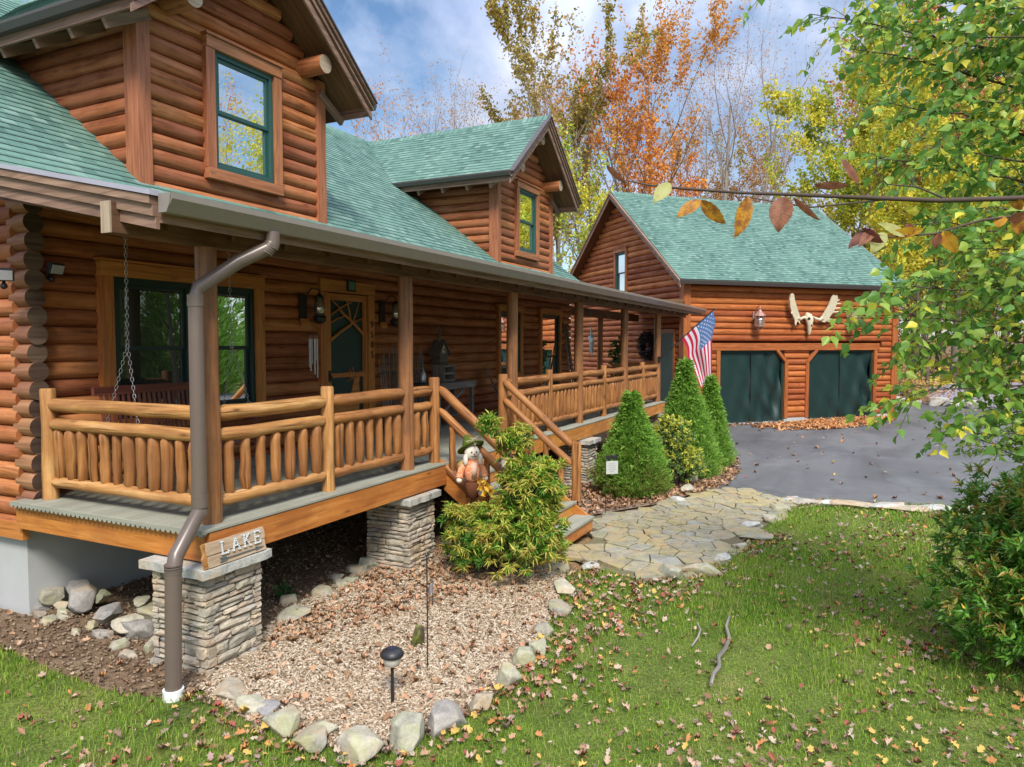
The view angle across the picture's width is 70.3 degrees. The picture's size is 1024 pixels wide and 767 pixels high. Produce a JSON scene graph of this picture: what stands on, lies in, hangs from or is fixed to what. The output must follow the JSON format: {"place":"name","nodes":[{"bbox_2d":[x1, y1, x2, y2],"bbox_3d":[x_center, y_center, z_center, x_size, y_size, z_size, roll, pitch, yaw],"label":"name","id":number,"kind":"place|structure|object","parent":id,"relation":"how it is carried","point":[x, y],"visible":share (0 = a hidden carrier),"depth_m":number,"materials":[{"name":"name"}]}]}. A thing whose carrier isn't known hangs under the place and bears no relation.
{"place":"outdoors","nodes":[
{"label":"outdoors","id":0,"kind":"place"},
{"bbox_2d":[0,441,634,700],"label":"soil","id":1,"kind":"structure","parent":0,"point":[108,677],"depth_m":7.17,"materials":[{"name":"brown soil"}]},
{"bbox_2d":[39,586,65,605],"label":"stone","id":2,"kind":"object","parent":1,"relation":"on","point":[49,596],"visible":0.98,"depth_m":7.18,"materials":[{"name":"beige stone"}]},
{"bbox_2d":[68,581,97,613],"bbox_3d":[-4.228,2.103,7.173,0.247,0.239,0.463,-2,3,-27],"label":"stone","id":3,"kind":"object","parent":1,"relation":"on","point":[82,596],"visible":1,"depth_m":7.05,"materials":[{"name":"grey stone"}]},
{"bbox_2d":[91,629,113,638],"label":"stone","id":4,"kind":"object","parent":1,"relation":"on","point":[96,633],"visible":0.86,"depth_m":6.51,"materials":[{"name":"grey stone"}]},
{"bbox_2d":[92,602,123,624],"bbox_3d":[-3.705,2.123,6.680,0.169,0.131,0.339,2,1,3],"label":"stone","id":5,"kind":"object","parent":4,"relation":"on","point":[105,614],"visible":1,"depth_m":6.63,"materials":[{"name":"grey stone"}]},
{"bbox_2d":[121,619,155,639],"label":"stone","id":6,"kind":"object","parent":1,"relation":"on","point":[140,629],"visible":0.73,"depth_m":6.43,"materials":[{"name":"grey stone"}]},
{"bbox_2d":[111,613,144,633],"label":"stone","id":7,"kind":"object","parent":6,"relation":"on","point":[117,626],"visible":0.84,"depth_m":6.49,"materials":[{"name":"beige stone"}]},
{"bbox_2d":[6,442,604,738],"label":"mulch leaves","id":8,"kind":"object","parent":1,"relation":"on","point":[385,611],"visible":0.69,"depth_m":7.03,"materials":[{"name":"brown plant"}]},
{"bbox_2d":[428,325,450,364],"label":"bird house","id":9,"kind":"structure","parent":0,"point":[439,353],"depth_m":13.01,"materials":[{"name":"grey wood"}]},
{"bbox_2d":[0,496,1023,766],"bbox_3d":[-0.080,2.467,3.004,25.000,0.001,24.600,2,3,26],"label":"lawn","id":10,"kind":"structure","parent":0,"point":[630,662],"depth_m":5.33,"materials":[{"name":"plant"}]},
{"bbox_2d":[260,704,300,738],"bbox_3d":[-1.560,2.316,4.931,0.282,0.205,0.190,-3,-3,30],"label":"stone","id":11,"kind":"object","parent":10,"relation":"on","point":[285,721],"visible":0.91,"depth_m":4.87,"materials":[{"name":"grey stone"}]},
{"bbox_2d":[336,724,385,766],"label":"stone","id":12,"kind":"object","parent":10,"relation":"on","point":[360,742],"visible":0.93,"depth_m":4.58,"materials":[{"name":"beige stone"}]},
{"bbox_2d":[197,549,569,747],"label":"wood chips","id":13,"kind":"object","parent":10,"relation":"on","point":[278,687],"visible":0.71,"depth_m":6.13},
{"bbox_2d":[209,677,244,699],"bbox_3d":[-2.111,2.308,5.436,0.245,0.100,0.358,0,-2,-44],"label":"stone","id":14,"kind":"object","parent":13,"relation":"on","point":[230,688],"visible":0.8,"depth_m":5.41,"materials":[{"name":"beige stone"}]},
{"bbox_2d":[235,694,264,713],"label":"stone","id":15,"kind":"object","parent":13,"relation":"on","point":[252,702],"visible":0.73,"depth_m":5.15,"materials":[{"name":"grey stone"}]},
{"bbox_2d":[257,699,279,715],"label":"stone","id":16,"kind":"object","parent":13,"relation":"on","point":[269,707],"visible":0.62,"depth_m":5.12,"materials":[{"name":"grey stone"}]},
{"bbox_2d":[276,605,310,622],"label":"stone","id":17,"kind":"object","parent":13,"relation":"on","point":[289,612],"visible":0.85,"depth_m":6.91,"materials":[{"name":"beige stone"}]},
{"bbox_2d":[291,724,326,752],"bbox_3d":[-1.318,2.331,4.746,0.254,0.149,0.211,0,3,8],"label":"stone","id":18,"kind":"object","parent":13,"relation":"on","point":[311,738],"visible":0.92,"depth_m":4.68,"materials":[{"name":"beige stone"}]},
{"bbox_2d":[380,646,403,702],"bbox_3d":[-0.869,2.150,5.274,0.176,0.474,0.176,2,3,26],"label":"path light","id":19,"kind":"object","parent":13,"relation":"on","point":[391,656],"visible":0.96,"depth_m":5.22,"materials":[{"name":"black metal"}]},
{"bbox_2d":[389,711,424,755],"bbox_3d":[-0.701,2.323,4.767,0.234,0.270,0.268,0,3,5],"label":"stone","id":20,"kind":"object","parent":13,"relation":"on","point":[407,731],"visible":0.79,"depth_m":4.69,"materials":[{"name":"grey stone"}]},
{"bbox_2d":[411,625,424,646],"bbox_3d":[-0.816,2.239,6.330,0.114,0.278,0.189,5,4,9],"label":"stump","id":21,"kind":"object","parent":13,"relation":"on","point":[418,636],"visible":0.79,"depth_m":6.28,"materials":[{"name":"green plant"}]},
{"bbox_2d":[427,698,467,739],"bbox_3d":[-0.460,2.325,4.984,0.300,0.246,0.201,-2,4,-38],"label":"stone","id":22,"kind":"object","parent":13,"relation":"on","point":[445,713],"visible":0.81,"depth_m":4.92,"materials":[{"name":"grey stone"}]},
{"bbox_2d":[456,434,494,502],"bbox_3d":[-0.414,1.378,8.723,0.474,1.545,0.341,1,3,13],"label":"scarecrow","id":23,"kind":"object","parent":13,"relation":"on","point":[470,468],"visible":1,"depth_m":8.63,"materials":[{"name":"orange fabric"}]},
{"bbox_2d":[437,409,573,581],"bbox_3d":[-0.085,1.261,8.106,1.609,1.929,1.221,0,3,2],"label":"pieris bush","id":24,"kind":"object","parent":13,"relation":"on","point":[507,533],"visible":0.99,"depth_m":8.02,"materials":[{"name":"green plant"}]},
{"bbox_2d":[512,646,535,667],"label":"stone","id":25,"kind":"object","parent":13,"relation":"on","point":[524,655],"visible":0.73,"depth_m":5.90,"materials":[{"name":"grey stone"}]},
{"bbox_2d":[165,530,793,766],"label":"edge leaves","id":26,"kind":"object","parent":10,"relation":"on","point":[470,756],"visible":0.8,"depth_m":5.74,"materials":[{"name":"brown plant"}]},
{"bbox_2d":[468,692,492,714],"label":"stone","id":27,"kind":"object","parent":10,"relation":"on","point":[479,699],"visible":0.88,"depth_m":5.18,"materials":[{"name":"beige stone"}]},
{"bbox_2d":[495,661,522,689],"bbox_3d":[-0.025,2.291,5.590,0.190,0.246,0.178,5,7,23],"label":"stone","id":28,"kind":"object","parent":10,"relation":"on","point":[508,672],"visible":0.76,"depth_m":5.54,"materials":[{"name":"grey stone"}]},
{"bbox_2d":[4,495,1023,766],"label":"fallen leaves","id":29,"kind":"object","parent":10,"relation":"on","point":[608,701],"visible":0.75,"depth_m":5.28,"materials":[{"name":"brown plant"}]},
{"bbox_2d":[548,599,571,616],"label":"stone","id":30,"kind":"object","parent":10,"relation":"on","point":[559,606],"visible":0.77,"depth_m":7.07,"materials":[{"name":"beige stone"}]},
{"bbox_2d":[554,577,574,595],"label":"stone","id":31,"kind":"object","parent":10,"relation":"on","point":[564,586],"visible":0.97,"depth_m":7.63,"materials":[{"name":"beige stone"}]},
{"bbox_2d":[682,562,719,576],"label":"stone","id":32,"kind":"object","parent":10,"relation":"on","point":[702,567],"visible":0.7,"depth_m":8.23,"materials":[{"name":"grey stone"}]},
{"bbox_2d":[709,615,730,685],"bbox_3d":[1.807,2.243,6.190,0.081,0.035,1.494,1,3,22],"label":"fallen stick","id":33,"kind":"object","parent":10,"relation":"on","point":[719,656],"visible":0.97,"depth_m":6.01,"materials":[{"name":"grey wood"}]},
{"bbox_2d":[606,159,1023,253],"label":"branch","id":34,"kind":"object","parent":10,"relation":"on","point":[781,209],"visible":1,"depth_m":2.51,"materials":[{"name":"orange plant"}]},
{"bbox_2d":[829,499,873,508],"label":"stone","id":35,"kind":"object","parent":10,"relation":"on","point":[844,503],"visible":0.79,"depth_m":11.67,"materials":[{"name":"grey stone"}]},
{"bbox_2d":[737,0,1023,475],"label":"birch tree","id":36,"kind":"object","parent":10,"relation":"on","point":[1000,56],"visible":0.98,"depth_m":5.19,"materials":[{"name":"green plant"}]},
{"bbox_2d":[904,462,1023,684],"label":"rhododendron bush","id":37,"kind":"object","parent":10,"relation":"on","point":[1003,510],"visible":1,"depth_m":5.97,"materials":[{"name":"green plant"}]},
{"bbox_2d":[935,395,1023,477],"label":"leaning shrub","id":38,"kind":"object","parent":10,"relation":"on","point":[1013,437],"visible":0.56,"depth_m":5.21,"materials":[{"name":"green plant"}]},
{"bbox_2d":[0,336,1023,693],"bbox_3d":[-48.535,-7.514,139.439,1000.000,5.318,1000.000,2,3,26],"label":"ground","id":39,"kind":"structure","parent":0,"point":[584,538],"depth_m":11.67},
{"bbox_2d":[0,0,706,702],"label":"log house","id":40,"kind":"structure","parent":39,"relation":"on","point":[182,148],"depth_m":8.16,"materials":[{"name":"wood"}]},
{"bbox_2d":[0,268,14,288],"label":"flood light","id":41,"kind":"object","parent":40,"relation":"attached to","point":[6,274],"visible":1,"depth_m":6.45,"materials":[{"name":"black metal"}]},
{"bbox_2d":[45,262,64,281],"bbox_3d":[-4.469,-1.075,7.034,0.216,0.188,0.160,1,3,15],"label":"flood light","id":42,"kind":"object","parent":40,"relation":"attached to","point":[52,268],"visible":0.96,"depth_m":7.00,"materials":[{"name":"black metal"}]},
{"bbox_2d":[91,239,259,461],"bbox_3d":[-3.364,-0.423,7.382,0.672,2.255,1.480,2,3,26],"label":"porch swing","id":43,"kind":"object","parent":40,"relation":"hanging from","point":[122,390],"visible":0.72,"depth_m":7.38,"materials":[{"name":"brown wood"}]},
{"bbox_2d":[93,257,266,426],"bbox_3d":[-3.773,-0.433,8.545,0.155,1.840,2.310,2,3,26],"label":"window","id":44,"kind":"structure","parent":40,"relation":"in","point":[157,293],"depth_m":8.26,"materials":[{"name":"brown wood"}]},
{"bbox_2d":[200,527,265,569],"bbox_3d":[-2.256,1.333,5.914,0.070,0.197,0.652,2,3,26],"label":"lake sign","id":45,"kind":"object","parent":40,"relation":"on","point":[229,554],"visible":1,"depth_m":5.88,"materials":[{"name":"brown wood"}]},
{"bbox_2d":[201,30,283,196],"bbox_3d":[-3.335,-3.295,9.063,0.155,1.680,1.260,2,3,26],"label":"window","id":46,"kind":"structure","parent":40,"relation":"in","point":[242,98],"depth_m":9.05,"materials":[{"name":"brown wood"}]},
{"bbox_2d":[299,287,325,325],"bbox_3d":[-2.823,-1.086,10.272,0.370,0.539,0.178,-1,3,-18],"label":"porch lantern","id":47,"kind":"object","parent":40,"relation":"attached to","point":[319,316],"visible":1,"depth_m":10.24,"materials":[{"name":"black metal"}]},
{"bbox_2d":[308,295,318,377],"bbox_3d":[-2.787,-0.658,10.187,0.150,1.160,0.150,2,3,26],"label":"wind chime","id":48,"kind":"object","parent":47,"relation":"hanging from","point":[310,341],"visible":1,"depth_m":10.16,"materials":[{"name":"grey metal"}]},
{"bbox_2d":[316,278,374,437],"bbox_3d":[-2.524,-0.356,11.160,0.146,2.445,1.300,2,3,26],"label":"door","id":49,"kind":"structure","parent":40,"relation":"in","point":[346,344],"depth_m":11.17,"materials":[{"name":"brown wood"}]},
{"bbox_2d":[379,295,397,327],"bbox_3d":[-2.007,-1.176,11.941,0.370,0.539,0.178,-1,3,-18],"label":"porch lantern","id":50,"kind":"object","parent":40,"relation":"attached to","point":[394,320],"visible":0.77,"depth_m":11.90,"materials":[{"name":"black metal"}]},
{"bbox_2d":[378,346,428,421],"bbox_3d":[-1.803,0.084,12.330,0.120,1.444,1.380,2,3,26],"label":"rocking chair","id":51,"kind":"object","parent":40,"relation":"on","point":[395,378],"visible":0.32,"depth_m":12.05,"materials":[{"name":"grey wood"}]},
{"bbox_2d":[416,380,476,428],"bbox_3d":[-1.193,0.364,13.127,0.545,0.794,1.350,2,3,26],"label":"potting table","id":52,"kind":"object","parent":40,"relation":"on","point":[452,386],"visible":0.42,"depth_m":13.19,"materials":[{"name":"grey wood"}]},
{"bbox_2d":[432,365,454,381],"bbox_3d":[-1.229,-0.187,13.115,0.250,0.299,0.420,1,3,23],"label":"crate","id":53,"kind":"object","parent":52,"relation":"on","point":[444,373],"visible":0.91,"depth_m":12.96,"materials":[{"name":"grey wood"}]},
{"bbox_2d":[495,304,524,378],"bbox_3d":[-0.045,-0.933,16.174,0.155,1.620,1.280,2,3,26],"label":"window","id":54,"kind":"structure","parent":40,"relation":"in","point":[501,311],"depth_m":15.99,"materials":[{"name":"brown wood"}]},
{"bbox_2d":[514,178,540,260],"bbox_3d":[0.347,-3.700,16.602,0.155,1.680,1.260,2,3,26],"label":"window","id":55,"kind":"structure","parent":40,"relation":"in","point":[527,196],"depth_m":16.65,"materials":[{"name":"brown wood"}]},
{"bbox_2d":[537,307,562,386],"bbox_3d":[0.954,-0.694,18.239,0.155,2.360,1.400,2,3,26],"label":"glazed door","id":56,"kind":"structure","parent":40,"relation":"in","point":[550,320],"depth_m":18.29,"materials":[{"name":"brown wood"}]},
{"bbox_2d":[608,334,628,377],"bbox_3d":[2.834,-0.455,19.530,0.630,1.743,0.702,0,3,-3],"label":"potted plant","id":57,"kind":"object","parent":40,"relation":"on","point":[616,350],"visible":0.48,"depth_m":19.52,"materials":[{"name":"green plant"}]},
{"bbox_2d":[658,308,714,386],"bbox_3d":[4.381,-0.905,18.294,1.397,1.964,0.202,1,3,17],"label":"american flag","id":58,"kind":"object","parent":40,"relation":"attached to","point":[697,339],"visible":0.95,"depth_m":18.18,"materials":[{"name":"multicoloured fabric"}]},
{"bbox_2d":[346,79,430,141],"bbox_3d":[-6.510,-8.019,39.546,4.600,17.732,8.047,0,3,-3],"label":"tree","id":59,"kind":"object","parent":39,"relation":"on","point":[376,89],"visible":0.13,"depth_m":38.54,"materials":[{"name":"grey plant"}]},
{"bbox_2d":[351,35,442,141],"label":"tree","id":60,"kind":"object","parent":39,"relation":"on","point":[376,113],"visible":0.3,"depth_m":46.20,"materials":[{"name":"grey plant"}]},
{"bbox_2d":[393,51,485,135],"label":"tree","id":61,"kind":"object","parent":39,"relation":"on","point":[439,105],"visible":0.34,"depth_m":47.98,"materials":[{"name":"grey plant"}]},
{"bbox_2d":[404,67,487,134],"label":"tree","id":62,"kind":"object","parent":39,"relation":"on","point":[453,112],"visible":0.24,"depth_m":50.83,"materials":[{"name":"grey plant"}]},
{"bbox_2d":[421,58,517,131],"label":"tree","id":63,"kind":"object","parent":39,"relation":"on","point":[449,121],"visible":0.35,"depth_m":52.30,"materials":[{"name":"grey plant"}]},
{"bbox_2d":[503,73,583,159],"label":"tree","id":64,"kind":"object","parent":39,"relation":"on","point":[548,102],"visible":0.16,"depth_m":58.00,"materials":[{"name":"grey plant"}]},
{"bbox_2d":[476,0,661,266],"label":"tree","id":65,"kind":"object","parent":39,"relation":"on","point":[499,22],"visible":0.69,"depth_m":42.45,"materials":[{"name":"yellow plant"}]},
{"bbox_2d":[553,97,624,271],"bbox_3d":[2.813,-6.931,36.744,6.702,15.838,6.641,-1,3,-18],"label":"tree","id":66,"kind":"object","parent":39,"relation":"on","point":[582,233],"visible":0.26,"depth_m":35.29,"materials":[{"name":"yellow plant"}]},
{"bbox_2d":[605,455,617,512],"bbox_3d":[1.523,1.579,11.116,0.200,0.985,0.016,-1,3,-12],"label":"garden sign","id":67,"kind":"object","parent":39,"relation":"on","point":[611,467],"visible":0.91,"depth_m":11.09,"materials":[{"name":"white metal"}]},
{"bbox_2d":[541,20,688,259],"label":"tree","id":68,"kind":"object","parent":39,"relation":"on","point":[629,108],"visible":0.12,"depth_m":50.43,"materials":[{"name":"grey plant"}]},
{"bbox_2d":[551,47,704,254],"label":"tree","id":69,"kind":"object","parent":39,"relation":"on","point":[617,92],"visible":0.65,"depth_m":43.35,"materials":[{"name":"orange plant"}]},
{"bbox_2d":[536,0,750,209],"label":"tree","id":70,"kind":"object","parent":39,"relation":"on","point":[665,41],"visible":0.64,"depth_m":45.90,"materials":[{"name":"orange plant"}]},
{"bbox_2d":[564,456,740,515],"bbox_3d":[3.562,1.736,16.443,3.178,0.001,13.253,1,3,19],"label":"leaf bed","id":71,"kind":"object","parent":39,"relation":"on","point":[639,504],"visible":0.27,"depth_m":12.20,"materials":[{"name":"brown plant"}]},
{"bbox_2d":[586,389,676,499],"bbox_3d":[2.055,1.035,12.619,1.604,1.914,1.644,2,3,26],"label":"dwarf spruce","id":72,"kind":"object","parent":71,"relation":"on","point":[644,472],"visible":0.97,"depth_m":12.35,"materials":[{"name":"green plant"}]},
{"bbox_2d":[651,413,708,487],"bbox_3d":[3.047,1.234,13.368,1.135,1.420,1.019,-3,4,-40],"label":"golden shrub","id":73,"kind":"object","parent":71,"relation":"on","point":[684,453],"visible":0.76,"depth_m":13.18,"materials":[{"name":"yellow plant"}]},
{"bbox_2d":[654,356,728,479],"bbox_3d":[3.357,0.700,14.236,1.700,2.513,1.654,2,3,26],"label":"dwarf spruce","id":74,"kind":"object","parent":71,"relation":"on","point":[686,401],"visible":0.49,"depth_m":14.03,"materials":[{"name":"green plant"}]},
{"bbox_2d":[701,373,738,466],"bbox_3d":[4.208,0.804,15.396,1.201,2.073,1.180,2,3,26],"label":"dwarf spruce","id":75,"kind":"object","parent":71,"relation":"on","point":[711,392],"visible":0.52,"depth_m":15.24,"materials":[{"name":"green plant"}]},
{"bbox_2d":[658,563,684,580],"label":"stone","id":76,"kind":"object","parent":39,"relation":"on","point":[669,569],"visible":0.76,"depth_m":8.09,"materials":[{"name":"grey stone"}]},
{"bbox_2d":[612,74,734,199],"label":"tree","id":77,"kind":"object","parent":39,"relation":"on","point":[680,170],"visible":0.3,"depth_m":60.38,"materials":[{"name":"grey plant"}]},
{"bbox_2d":[636,114,789,202],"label":"tree","id":78,"kind":"object","parent":39,"relation":"on","point":[748,177],"visible":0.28,"depth_m":59.13,"materials":[{"name":"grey plant"}]},
{"bbox_2d":[663,0,781,199],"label":"tree","id":79,"kind":"object","parent":39,"relation":"on","point":[728,158],"visible":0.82,"depth_m":51.34,"materials":[{"name":"grey plant"}]},
{"bbox_2d":[570,191,911,424],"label":"log garage","id":80,"kind":"structure","parent":39,"relation":"on","point":[781,366],"depth_m":25.04,"materials":[{"name":"wood"}]},
{"bbox_2d":[612,246,628,291],"bbox_3d":[4.012,-4.089,26.812,0.155,1.820,1.040,-1,3,-20],"label":"window","id":81,"kind":"structure","parent":80,"relation":"in","point":[620,255],"depth_m":26.89,"materials":[{"name":"brown wood"}]},
{"bbox_2d":[635,329,653,360],"bbox_3d":[4.666,-1.322,25.018,0.620,1.166,1.209,-1,3,-20],"label":"wreath","id":82,"kind":"object","parent":80,"relation":"attached to","point":[644,337],"visible":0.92,"depth_m":24.94,"materials":[{"name":"brown plant"}]},
{"bbox_2d":[660,329,675,405],"bbox_3d":[5.077,-0.243,23.997,0.195,3.100,0.950,-1,3,-20],"label":"side door","id":83,"kind":"structure","parent":80,"relation":"in","point":[667,335],"depth_m":23.88,"materials":[{"name":"green wood"}]},
{"bbox_2d":[720,350,783,424],"bbox_3d":[7.895,0.117,24.098,2.580,2.418,0.375,-1,3,-20],"label":"garage door","id":84,"kind":"structure","parent":80,"relation":"in","point":[751,387],"depth_m":24.10,"materials":[{"name":"green wood"}]},
{"bbox_2d":[789,293,840,334],"bbox_3d":[10.170,-2.328,24.502,2.262,1.359,0.344,-1,3,-20],"label":"moose skull","id":85,"kind":"object","parent":80,"relation":"attached to","point":[809,318],"visible":0.9,"depth_m":24.41,"materials":[{"name":"beige"}]},
{"bbox_2d":[807,350,872,418],"bbox_3d":[11.403,0.037,25.365,2.860,2.440,0.375,-1,3,-20],"label":"garage door","id":86,"kind":"structure","parent":80,"relation":"in","point":[838,385],"depth_m":25.35,"materials":[{"name":"green wood"}]},
{"bbox_2d":[695,119,801,202],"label":"tree","id":87,"kind":"object","parent":39,"relation":"on","point":[744,161],"visible":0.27,"depth_m":60.87,"materials":[{"name":"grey plant"}]},
{"bbox_2d":[711,120,825,205],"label":"tree","id":88,"kind":"object","parent":39,"relation":"on","point":[753,160],"visible":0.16,"depth_m":56.50,"materials":[{"name":"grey plant"}]},
{"bbox_2d":[713,0,851,203],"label":"tree","id":89,"kind":"object","parent":39,"relation":"on","point":[765,187],"visible":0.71,"depth_m":52.57,"materials":[{"name":"grey plant"}]},
{"bbox_2d":[748,0,958,248],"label":"tree","id":90,"kind":"object","parent":39,"relation":"on","point":[834,168],"visible":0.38,"depth_m":40.42,"materials":[{"name":"yellow plant"}]},
{"bbox_2d":[800,42,1003,295],"bbox_3d":[20.370,-8.382,37.837,9.171,18.614,10.318,0,3,2],"label":"tree","id":91,"kind":"object","parent":39,"relation":"on","point":[888,112],"visible":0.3,"depth_m":35.96,"materials":[{"name":"yellow plant"}]},
{"bbox_2d":[866,176,963,360],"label":"tree","id":92,"kind":"object","parent":39,"relation":"on","point":[913,283],"visible":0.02,"depth_m":44.26,"materials":[{"name":"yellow plant"}]},
{"bbox_2d":[819,0,1011,374],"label":"tree","id":93,"kind":"object","parent":39,"relation":"on","point":[851,105],"visible":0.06,"depth_m":47.01,"materials":[{"name":"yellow plant"}]},
{"bbox_2d":[858,146,982,383],"bbox_3d":[19.040,-5.292,34.846,6.456,12.773,5.374,-3,4,-41],"label":"tree","id":94,"kind":"object","parent":39,"relation":"on","point":[875,217],"visible":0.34,"depth_m":34.26,"materials":[{"name":"yellow plant"}]},
{"bbox_2d":[838,29,1012,382],"bbox_3d":[22.875,-10.161,40.257,7.334,21.938,9.527,0,3,1],"label":"tree","id":95,"kind":"object","parent":39,"relation":"on","point":[982,93],"visible":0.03,"depth_m":39.95,"materials":[{"name":"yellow plant"}]},
{"bbox_2d":[896,365,955,403],"bbox_3d":[17.719,-0.152,32.842,4.537,2.728,4.949,2,3,26],"label":"brush","id":96,"kind":"object","parent":39,"relation":"on","point":[902,393],"visible":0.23,"depth_m":32.30,"materials":[{"name":"beige plant"}]},
{"bbox_2d":[833,0,1023,380],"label":"tree","id":97,"kind":"object","parent":39,"relation":"on","point":[955,359],"visible":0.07,"depth_m":42.61,"materials":[{"name":"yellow plant"}]},
{"bbox_2d":[860,91,1023,364],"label":"tree","id":98,"kind":"object","parent":39,"relation":"on","point":[973,306],"visible":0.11,"depth_m":36.12,"materials":[{"name":"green plant"}]},
{"bbox_2d":[898,382,1022,406],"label":"gravel heap","id":99,"kind":"object","parent":39,"relation":"on","point":[946,394],"visible":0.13,"depth_m":32.56,"materials":[{"name":"stone"}]},
{"bbox_2d":[944,11,1023,376],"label":"tree","id":100,"kind":"object","parent":39,"relation":"on","point":[985,98],"visible":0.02,"depth_m":40.16,"materials":[{"name":"yellow plant"}]},
{"bbox_2d":[948,145,1023,383],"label":"tree","id":101,"kind":"object","parent":39,"relation":"on","point":[1005,206],"visible":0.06,"depth_m":34.13,"materials":[{"name":"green plant"}]},
{"bbox_2d":[22,0,1023,337],"label":"sky","id":102,"kind":"structure","parent":0,"point":[410,29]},
{"bbox_2d":[555,487,797,582],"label":"path","id":103,"kind":"structure","parent":0,"point":[646,536],"depth_m":10.11,"materials":[{"name":"beige stone"}]},
{"bbox_2d":[714,403,1023,505],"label":"driveway","id":104,"kind":"structure","parent":0,"point":[786,473],"depth_m":16.10,"materials":[{"name":"grey asphalt"}]},
{"bbox_2d":[751,414,895,430],"bbox_3d":[10.693,1.257,23.957,6.909,0.214,2.058,-2,4,-30],"label":"leaf drift","id":105,"kind":"object","parent":104,"relation":"on","point":[817,423],"visible":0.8,"depth_m":23.23,"materials":[{"name":"orange plant"}]},
{"bbox_2d":[727,407,1023,498],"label":"drive leaves","id":106,"kind":"object","parent":104,"relation":"on","point":[816,446],"visible":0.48,"depth_m":18.97,"materials":[{"name":"brown plant"}]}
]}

